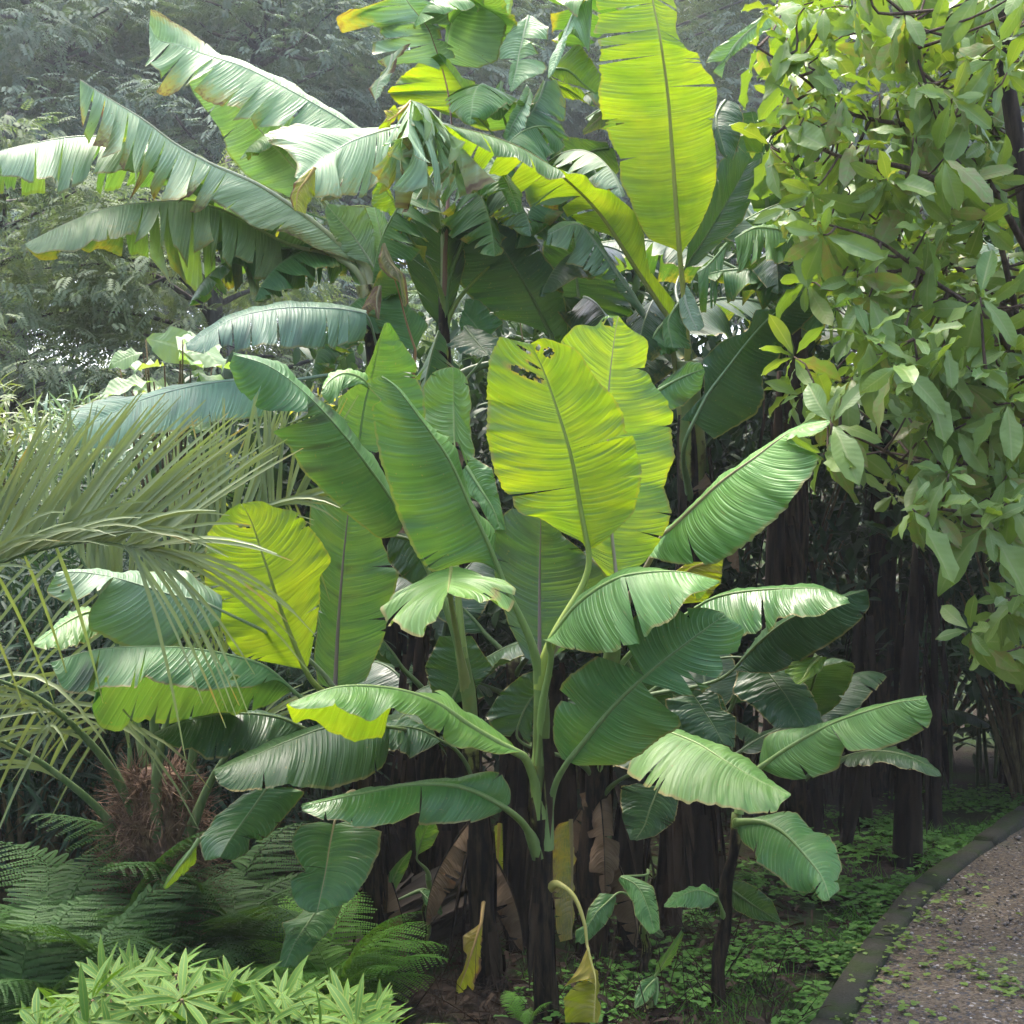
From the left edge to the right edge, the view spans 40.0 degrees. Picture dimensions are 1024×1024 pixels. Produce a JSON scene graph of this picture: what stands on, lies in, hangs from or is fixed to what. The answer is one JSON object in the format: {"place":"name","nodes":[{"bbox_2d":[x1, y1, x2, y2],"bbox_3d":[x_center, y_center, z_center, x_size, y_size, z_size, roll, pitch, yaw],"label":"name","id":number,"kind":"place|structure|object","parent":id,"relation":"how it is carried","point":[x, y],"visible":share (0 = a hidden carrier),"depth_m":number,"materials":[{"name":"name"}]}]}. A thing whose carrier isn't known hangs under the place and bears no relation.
{"place":"outdoors","nodes":[
{"label":"outdoors","id":0,"kind":"place"},
{"bbox_2d":[213,385,347,792],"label":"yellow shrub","id":1,"kind":"object","parent":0,"point":[254,453],"depth_m":8.34,"materials":[{"name":"green plant"}]},
{"bbox_2d":[28,36,856,367],"label":"sky","id":2,"kind":"structure","parent":0,"point":[738,333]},
{"bbox_2d":[0,368,1017,1023],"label":"ground","id":3,"kind":"structure","parent":0,"point":[964,770],"depth_m":5.79,"materials":[{"name":"green plant"}]},
{"bbox_2d":[0,1,54,330],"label":"woodland tree","id":4,"kind":"object","parent":3,"relation":"on","point":[12,95],"visible":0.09,"depth_m":33.46,"materials":[{"name":"green plant"}]},
{"bbox_2d":[0,370,65,753],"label":"bamboo shrub","id":5,"kind":"object","parent":3,"relation":"on","point":[23,412],"visible":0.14,"depth_m":7.20,"materials":[{"name":"green plant"}]},
{"bbox_2d":[0,894,123,1023],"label":"fern","id":6,"kind":"object","parent":3,"relation":"on","point":[22,961],"visible":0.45,"depth_m":4.22,"materials":[{"name":"green plant"}]},
{"bbox_2d":[0,489,135,854],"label":"bamboo shrub","id":7,"kind":"object","parent":3,"relation":"on","point":[14,654],"visible":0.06,"depth_m":6.36,"materials":[{"name":"green plant"}]},
{"bbox_2d":[0,911,145,1023],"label":"fern","id":8,"kind":"object","parent":3,"relation":"on","point":[74,968],"visible":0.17,"depth_m":4.20,"materials":[{"name":"green plant"}]},
{"bbox_2d":[0,383,191,755],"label":"bamboo shrub","id":9,"kind":"object","parent":3,"relation":"on","point":[59,417],"visible":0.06,"depth_m":8.12,"materials":[{"name":"green plant"}]},
{"bbox_2d":[0,850,193,1014],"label":"fern","id":10,"kind":"object","parent":3,"relation":"on","point":[65,893],"visible":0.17,"depth_m":4.73,"materials":[{"name":"green plant"}]},
{"bbox_2d":[0,0,228,447],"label":"woodland tree","id":11,"kind":"object","parent":3,"relation":"on","point":[28,32],"visible":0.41,"depth_m":30.69,"materials":[{"name":"green plant"}]},
{"bbox_2d":[0,830,231,946],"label":"fern","id":12,"kind":"object","parent":3,"relation":"on","point":[135,895],"visible":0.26,"depth_m":4.81,"materials":[{"name":"green plant"}]},
{"bbox_2d":[0,0,237,389],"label":"woodland tree","id":13,"kind":"object","parent":3,"relation":"on","point":[112,66],"depth_m":38.35,"materials":[{"name":"green plant"}]},
{"bbox_2d":[14,433,236,645],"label":"leafy shrub","id":14,"kind":"object","parent":3,"relation":"on","point":[150,452],"visible":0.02,"depth_m":8.39,"materials":[{"name":"green plant"}]},
{"bbox_2d":[0,863,251,1006],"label":"fern","id":15,"kind":"object","parent":3,"relation":"on","point":[128,911],"visible":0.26,"depth_m":4.40,"materials":[{"name":"green plant"}]},
{"bbox_2d":[0,453,256,905],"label":"bamboo shrub","id":16,"kind":"object","parent":3,"relation":"on","point":[50,840],"visible":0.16,"depth_m":5.77,"materials":[{"name":"green plant"}]},
{"bbox_2d":[0,870,257,1004],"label":"fern","id":17,"kind":"object","parent":3,"relation":"on","point":[194,895],"visible":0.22,"depth_m":4.64,"materials":[{"name":"green plant"}]},
{"bbox_2d":[0,99,260,672],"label":"woodland tree","id":18,"kind":"object","parent":3,"relation":"on","point":[102,377],"visible":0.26,"depth_m":11.21,"materials":[{"name":"green plant"}]},
{"bbox_2d":[0,506,317,890],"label":"bamboo shrub","id":19,"kind":"object","parent":3,"relation":"on","point":[14,804],"visible":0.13,"depth_m":6.00,"materials":[{"name":"green plant"}]},
{"bbox_2d":[99,326,229,577],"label":"leaf shrub","id":20,"kind":"object","parent":3,"relation":"on","point":[168,345],"visible":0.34,"depth_m":7.12,"materials":[{"name":"green plant"}]},
{"bbox_2d":[1,0,352,383],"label":"woodland tree","id":21,"kind":"object","parent":3,"relation":"on","point":[198,113],"depth_m":52.16,"materials":[{"name":"green plant"}]},
{"bbox_2d":[0,376,358,987],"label":"feather palm","id":22,"kind":"object","parent":3,"relation":"on","point":[159,812],"visible":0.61,"depth_m":4.58,"materials":[{"name":"green plant"}]},
{"bbox_2d":[22,813,362,972],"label":"fern","id":23,"kind":"object","parent":3,"relation":"on","point":[269,910],"visible":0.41,"depth_m":4.88,"materials":[{"name":"green plant"}]},
{"bbox_2d":[2,1,400,354],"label":"woodland tree","id":24,"kind":"object","parent":3,"relation":"on","point":[230,349],"depth_m":71.89,"materials":[{"name":"green plant"}]},
{"bbox_2d":[101,873,305,976],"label":"fern","id":25,"kind":"object","parent":3,"relation":"on","point":[246,932],"visible":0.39,"depth_m":4.72,"materials":[{"name":"green plant"}]},
{"bbox_2d":[0,0,430,370],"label":"woodland tree","id":26,"kind":"object","parent":3,"relation":"on","point":[100,61],"visible":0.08,"depth_m":34.87,"materials":[{"name":"green plant"}]},
{"bbox_2d":[34,493,406,980],"bbox_3d":[-0.819,0.784,4.525,1.300,1.799,0.706,0,0,-33],"label":"banana plant","id":27,"kind":"object","parent":3,"relation":"on","point":[345,554],"visible":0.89,"depth_m":4.60,"materials":[{"name":"green plant"}]},
{"bbox_2d":[6,935,438,1023],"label":"rhododendron","id":28,"kind":"object","parent":3,"relation":"on","point":[136,991],"visible":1,"depth_m":3.04,"materials":[{"name":"green plant"}]},
{"bbox_2d":[0,9,452,864],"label":"banana plant","id":29,"kind":"object","parent":3,"relation":"on","point":[316,149],"visible":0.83,"depth_m":6.04,"materials":[{"name":"green plant"}]},
{"bbox_2d":[0,148,460,568],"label":"woodland tree","id":30,"kind":"object","parent":3,"relation":"on","point":[212,313],"visible":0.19,"depth_m":11.63,"materials":[{"name":"green plant"}]},
{"bbox_2d":[37,565,442,864],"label":"bamboo shrub","id":31,"kind":"object","parent":3,"relation":"on","point":[299,679],"visible":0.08,"depth_m":6.27,"materials":[{"name":"green plant"}]},
{"bbox_2d":[58,349,434,726],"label":"evergreen shrub","id":32,"kind":"object","parent":3,"relation":"on","point":[227,373],"visible":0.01,"depth_m":8.39,"materials":[{"name":"green plant"}]},
{"bbox_2d":[14,0,542,412],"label":"woodland tree","id":33,"kind":"object","parent":3,"relation":"on","point":[361,48],"visible":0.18,"depth_m":31.38,"materials":[{"name":"green plant"}]},
{"bbox_2d":[226,892,446,997],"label":"fern","id":34,"kind":"object","parent":3,"relation":"on","point":[346,929],"visible":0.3,"depth_m":4.70,"materials":[{"name":"green plant"}]},
{"bbox_2d":[238,911,447,1009],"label":"fern","id":35,"kind":"object","parent":3,"relation":"on","point":[375,969],"visible":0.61,"depth_m":4.51,"materials":[{"name":"green plant"}]},
{"bbox_2d":[158,1,541,389],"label":"woodland tree","id":36,"kind":"object","parent":3,"relation":"on","point":[360,360],"depth_m":50.37,"materials":[{"name":"green plant"}]},
{"bbox_2d":[343,774,395,921],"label":"dead banana stem","id":37,"kind":"object","parent":3,"relation":"on","point":[382,783],"visible":0.01,"depth_m":5.58,"materials":[{"name":"brown plant"}]},
{"bbox_2d":[203,311,592,781],"bbox_3d":[-0.641,0.238,8.149,2.660,2.912,2.108,0,0,0],"label":"evergreen shrub","id":38,"kind":"object","parent":3,"relation":"on","point":[342,363],"visible":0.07,"depth_m":8.03,"materials":[{"name":"green plant"}]},
{"bbox_2d":[389,825,413,888],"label":"dead banana stem","id":39,"kind":"object","parent":3,"relation":"on","point":[398,848],"visible":0.24,"depth_m":5.20,"materials":[{"name":"brown plant"}]},
{"bbox_2d":[338,866,469,975],"bbox_3d":[-0.385,1.528,5.183,0.690,0.518,0.342,0,0,-6],"label":"dead leaf bundle","id":40,"kind":"object","parent":3,"relation":"on","point":[440,924],"visible":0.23,"depth_m":5.10,"materials":[{"name":"brown plant"}]},
{"bbox_2d":[189,0,640,853],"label":"banana plant","id":41,"kind":"object","parent":3,"relation":"on","point":[477,252],"visible":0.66,"depth_m":6.43,"materials":[{"name":"green plant"}]},
{"bbox_2d":[388,824,442,970],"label":"banana plant","id":42,"kind":"object","parent":3,"relation":"on","point":[425,836],"visible":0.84,"depth_m":5.00,"materials":[{"name":"green plant"}]},
{"bbox_2d":[387,628,448,846],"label":"dead banana stem","id":43,"kind":"object","parent":3,"relation":"on","point":[418,648],"visible":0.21,"depth_m":5.82,"materials":[{"name":"brown plant"}]},
{"bbox_2d":[229,323,607,992],"bbox_3d":[-0.269,0.505,4.583,0.907,2.328,1.059,0,0,28],"label":"banana plant","id":44,"kind":"object","parent":3,"relation":"on","point":[543,573],"visible":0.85,"depth_m":4.79,"materials":[{"name":"green plant"}]},
{"bbox_2d":[169,0,702,358],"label":"woodland tree","id":45,"kind":"object","parent":3,"relation":"on","point":[569,114],"visible":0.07,"depth_m":35.56,"materials":[{"name":"green plant"}]},
{"bbox_2d":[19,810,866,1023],"bbox_3d":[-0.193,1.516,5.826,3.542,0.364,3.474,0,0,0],"label":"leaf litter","id":46,"kind":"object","parent":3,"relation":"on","point":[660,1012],"visible":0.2,"depth_m":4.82,"materials":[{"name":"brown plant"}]},
{"bbox_2d":[306,562,579,875],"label":"banana plant","id":47,"kind":"object","parent":3,"relation":"on","point":[429,761],"visible":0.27,"depth_m":5.67,"materials":[{"name":"green plant"}]},
{"bbox_2d":[422,821,466,937],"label":"dead banana stem","id":48,"kind":"object","parent":3,"relation":"on","point":[445,837],"visible":0.2,"depth_m":5.47,"materials":[{"name":"brown plant"}]},
{"bbox_2d":[400,269,533,511],"bbox_3d":[-0.509,-0.925,15.508,3.537,3.886,3.962,0,0,16],"label":"woodland tree","id":49,"kind":"object","parent":3,"relation":"on","point":[413,299],"visible":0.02,"depth_m":15.15,"materials":[{"name":"green plant"}]},
{"bbox_2d":[272,0,704,378],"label":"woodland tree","id":50,"kind":"object","parent":3,"relation":"on","point":[507,58],"depth_m":65.72,"materials":[{"name":"green plant"}]},
{"bbox_2d":[392,551,594,916],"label":"banana plant","id":51,"kind":"object","parent":3,"relation":"on","point":[514,667],"visible":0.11,"depth_m":5.76,"materials":[{"name":"green plant"}]},
{"bbox_2d":[286,316,743,1023],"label":"banana plant","id":52,"kind":"object","parent":3,"relation":"on","point":[586,420],"visible":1,"depth_m":4.37,"materials":[{"name":"green plant"}]},
{"bbox_2d":[498,759,532,952],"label":"dead banana stem","id":53,"kind":"object","parent":3,"relation":"on","point":[513,866],"visible":0.35,"depth_m":5.25,"materials":[{"name":"brown plant"}]},
{"bbox_2d":[500,990,549,1023],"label":"fern","id":54,"kind":"object","parent":3,"relation":"on","point":[524,1016],"visible":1,"depth_m":4.38,"materials":[{"name":"green plant"}]},
{"bbox_2d":[368,0,754,334],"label":"woodland tree","id":55,"kind":"object","parent":3,"relation":"on","point":[688,9],"depth_m":52.39,"materials":[{"name":"green plant"}]},
{"bbox_2d":[549,662,581,923],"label":"dead banana stem","id":56,"kind":"object","parent":3,"relation":"on","point":[565,808],"visible":0.26,"depth_m":5.64,"materials":[{"name":"brown plant"}]},
{"bbox_2d":[451,230,756,680],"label":"evergreen shrub","id":57,"kind":"object","parent":3,"relation":"on","point":[629,278],"depth_m":9.22,"materials":[{"name":"green plant"}]},
{"bbox_2d":[407,269,818,788],"bbox_3d":[0.327,0.017,8.379,2.901,3.295,2.290,0,0,0],"label":"evergreen shrub","id":58,"kind":"object","parent":3,"relation":"on","point":[638,288],"visible":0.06,"depth_m":8.16,"materials":[{"name":"green plant"}]},
{"bbox_2d":[398,0,834,348],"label":"woodland tree","id":59,"kind":"object","parent":3,"relation":"on","point":[701,18],"visible":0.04,"depth_m":39.42,"materials":[{"name":"green plant"}]},
{"bbox_2d":[575,868,663,980],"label":"banana plant","id":60,"kind":"object","parent":3,"relation":"on","point":[640,894],"visible":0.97,"depth_m":4.75,"materials":[{"name":"green plant"}]},
{"bbox_2d":[387,296,869,962],"bbox_3d":[0.380,0.307,5.592,1.606,2.733,2.666,0,0,0],"label":"banana plant","id":61,"kind":"object","parent":3,"relation":"on","point":[731,512],"visible":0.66,"depth_m":4.78,"materials":[{"name":"green plant"}]},
{"bbox_2d":[513,0,752,237],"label":"woodland tree","id":62,"kind":"object","parent":3,"relation":"on","point":[704,36],"depth_m":66.86,"materials":[{"name":"green plant"}]},
{"bbox_2d":[613,784,657,951],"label":"dead banana stem","id":63,"kind":"object","parent":3,"relation":"on","point":[626,863],"visible":0.23,"depth_m":5.25,"materials":[{"name":"brown plant"}]},
{"bbox_2d":[634,930,683,1019],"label":"banana plant","id":64,"kind":"object","parent":3,"relation":"on","point":[650,988],"visible":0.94,"depth_m":4.47,"materials":[{"name":"green plant"}]},
{"bbox_2d":[438,0,897,841],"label":"banana plant","id":65,"kind":"object","parent":3,"relation":"on","point":[678,192],"visible":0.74,"depth_m":6.13,"materials":[{"name":"green plant"}]},
{"bbox_2d":[642,773,695,937],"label":"dead banana stem","id":66,"kind":"object","parent":3,"relation":"on","point":[670,873],"visible":0.58,"depth_m":5.45,"materials":[{"name":"brown plant"}]},
{"bbox_2d":[543,137,831,652],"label":"evergreen shrub","id":67,"kind":"object","parent":3,"relation":"on","point":[753,421],"visible":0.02,"depth_m":9.22,"materials":[{"name":"green plant"}]},
{"bbox_2d":[682,801,722,910],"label":"dead banana stem","id":68,"kind":"object","parent":3,"relation":"on","point":[703,862],"visible":0.38,"depth_m":5.84,"materials":[{"name":"brown plant"}]},
{"bbox_2d":[593,0,837,363],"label":"woodland tree","id":69,"kind":"object","parent":3,"relation":"on","point":[713,38],"depth_m":65.82,"materials":[{"name":"green plant"}]},
{"bbox_2d":[613,654,835,892],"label":"banana plant","id":70,"kind":"object","parent":3,"relation":"on","point":[723,688],"visible":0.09,"depth_m":6.04,"materials":[{"name":"green plant"}]},
{"bbox_2d":[459,783,1023,1023],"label":"ground cover","id":71,"kind":"object","parent":3,"relation":"on","point":[949,842],"visible":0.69,"depth_m":5.28,"materials":[{"name":"green plant"}]},
{"bbox_2d":[592,0,898,296],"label":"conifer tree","id":72,"kind":"object","parent":3,"relation":"on","point":[850,38],"depth_m":46.82,"materials":[{"name":"green plant"}]},
{"bbox_2d":[565,247,998,771],"bbox_3d":[1.364,0.004,8.675,2.732,3.386,2.226,0,0,-14],"label":"evergreen shrub","id":73,"kind":"object","parent":3,"relation":"on","point":[851,533],"visible":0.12,"depth_m":8.35,"materials":[{"name":"green plant"}]},
{"bbox_2d":[753,371,821,814],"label":"dead banana stem","id":74,"kind":"object","parent":3,"relation":"on","point":[781,547],"visible":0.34,"depth_m":6.55,"materials":[{"name":"brown plant"}]},
{"bbox_2d":[577,0,1014,344],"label":"woodland tree","id":75,"kind":"object","parent":3,"relation":"on","point":[735,82],"visible":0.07,"depth_m":38.02,"materials":[{"name":"green plant"}]},
{"bbox_2d":[664,695,931,1008],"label":"banana plant","id":76,"kind":"object","parent":3,"relation":"on","point":[796,852],"visible":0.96,"depth_m":4.54,"materials":[{"name":"green plant"}]},
{"bbox_2d":[594,85,1019,660],"bbox_3d":[1.560,-0.271,7.465,2.745,3.916,2.621,0,0,35],"label":"banana plant","id":77,"kind":"object","parent":3,"relation":"on","point":[718,316],"visible":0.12,"depth_m":7.44,"materials":[{"name":"green plant"}]},
{"bbox_2d":[807,771,833,832],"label":"dead banana stem","id":78,"kind":"object","parent":3,"relation":"on","point":[818,810],"visible":0.2,"depth_m":7.15,"materials":[{"name":"brown plant"}]},
{"bbox_2d":[736,658,940,831],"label":"banana plant","id":79,"kind":"object","parent":3,"relation":"on","point":[836,686],"visible":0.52,"depth_m":6.20,"materials":[{"name":"green plant"}]},
{"bbox_2d":[835,697,873,851],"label":"dead banana stem","id":80,"kind":"object","parent":3,"relation":"on","point":[848,820],"visible":0.64,"depth_m":6.75,"materials":[{"name":"brown plant"}]},
{"bbox_2d":[708,279,1004,766],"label":"evergreen shrub","id":81,"kind":"object","parent":3,"relation":"on","point":[823,477],"visible":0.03,"depth_m":9.08,"materials":[{"name":"green plant"}]},
{"bbox_2d":[836,611,877,827],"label":"dead banana stem","id":82,"kind":"object","parent":3,"relation":"on","point":[862,656],"visible":0.35,"depth_m":7.34,"materials":[{"name":"brown plant"}]},
{"bbox_2d":[807,290,918,528],"bbox_3d":[4.343,-0.957,14.962,4.161,4.080,3.714,0,0,-3],"label":"woodland tree","id":83,"kind":"object","parent":3,"relation":"on","point":[831,298],"depth_m":15.46,"materials":[{"name":"green plant"}]},
{"bbox_2d":[729,0,1023,693],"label":"broadleaf tree","id":84,"kind":"object","parent":3,"relation":"on","point":[958,378],"visible":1,"depth_m":4.92,"materials":[{"name":"green plant"}]},
{"bbox_2d":[750,193,1020,797],"bbox_3d":[2.300,-0.220,8.468,2.690,3.834,2.518,0,0,0],"label":"banana plant","id":85,"kind":"object","parent":3,"relation":"on","point":[885,612],"visible":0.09,"depth_m":8.22,"materials":[{"name":"brown plant"}]},
{"bbox_2d":[752,51,1019,251],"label":"woodland tree","id":86,"kind":"object","parent":3,"relation":"on","point":[975,125],"depth_m":50.72,"materials":[{"name":"green plant"}]},
{"bbox_2d":[887,542,943,868],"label":"dead banana stem","id":87,"kind":"object","parent":3,"relation":"on","point":[907,843],"visible":0.79,"depth_m":6.49,"materials":[{"name":"brown plant"}]},
{"bbox_2d":[810,804,1023,1023],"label":"kerb","id":88,"kind":"structure","parent":3,"relation":"on","point":[861,968],"depth_m":5.35,"materials":[{"name":"concrete"}]},
{"bbox_2d":[843,298,1007,792],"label":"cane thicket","id":89,"kind":"object","parent":3,"relation":"on","point":[980,706],"visible":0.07,"depth_m":8.27,"materials":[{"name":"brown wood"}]},
{"bbox_2d":[830,0,1023,240],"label":"woodland tree","id":90,"kind":"object","parent":3,"relation":"on","point":[970,143],"depth_m":38.60,"materials":[{"name":"green plant"}]},
{"bbox_2d":[921,572,956,834],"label":"dead banana stem","id":91,"kind":"object","parent":3,"relation":"on","point":[935,814],"visible":0.63,"depth_m":7.18,"materials":[{"name":"brown plant"}]},
{"bbox_2d":[861,69,1023,804],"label":"evergreen shrub","id":92,"kind":"object","parent":3,"relation":"on","point":[1011,727],"visible":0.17,"depth_m":7.88,"materials":[{"name":"green plant"}]},
{"bbox_2d":[920,629,1015,794],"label":"banana plant","id":93,"kind":"object","parent":3,"relation":"on","point":[958,718],"visible":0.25,"depth_m":8.15,"materials":[{"name":"green plant"}]},
{"bbox_2d":[851,223,1021,742],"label":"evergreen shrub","id":94,"kind":"object","parent":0,"point":[1018,248],"depth_m":9.65,"materials":[{"name":"green plant"}]},
{"bbox_2d":[852,823,1023,1023],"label":"path","id":95,"kind":"structure","parent":0,"point":[927,985],"depth_m":4.97,"materials":[{"name":"grey gravel"}]},
{"bbox_2d":[807,873,1023,1023],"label":"path weeds","id":96,"kind":"object","parent":95,"relation":"on","point":[1004,979],"visible":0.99,"depth_m":4.76,"materials":[{"name":"green plant"}]}
]}

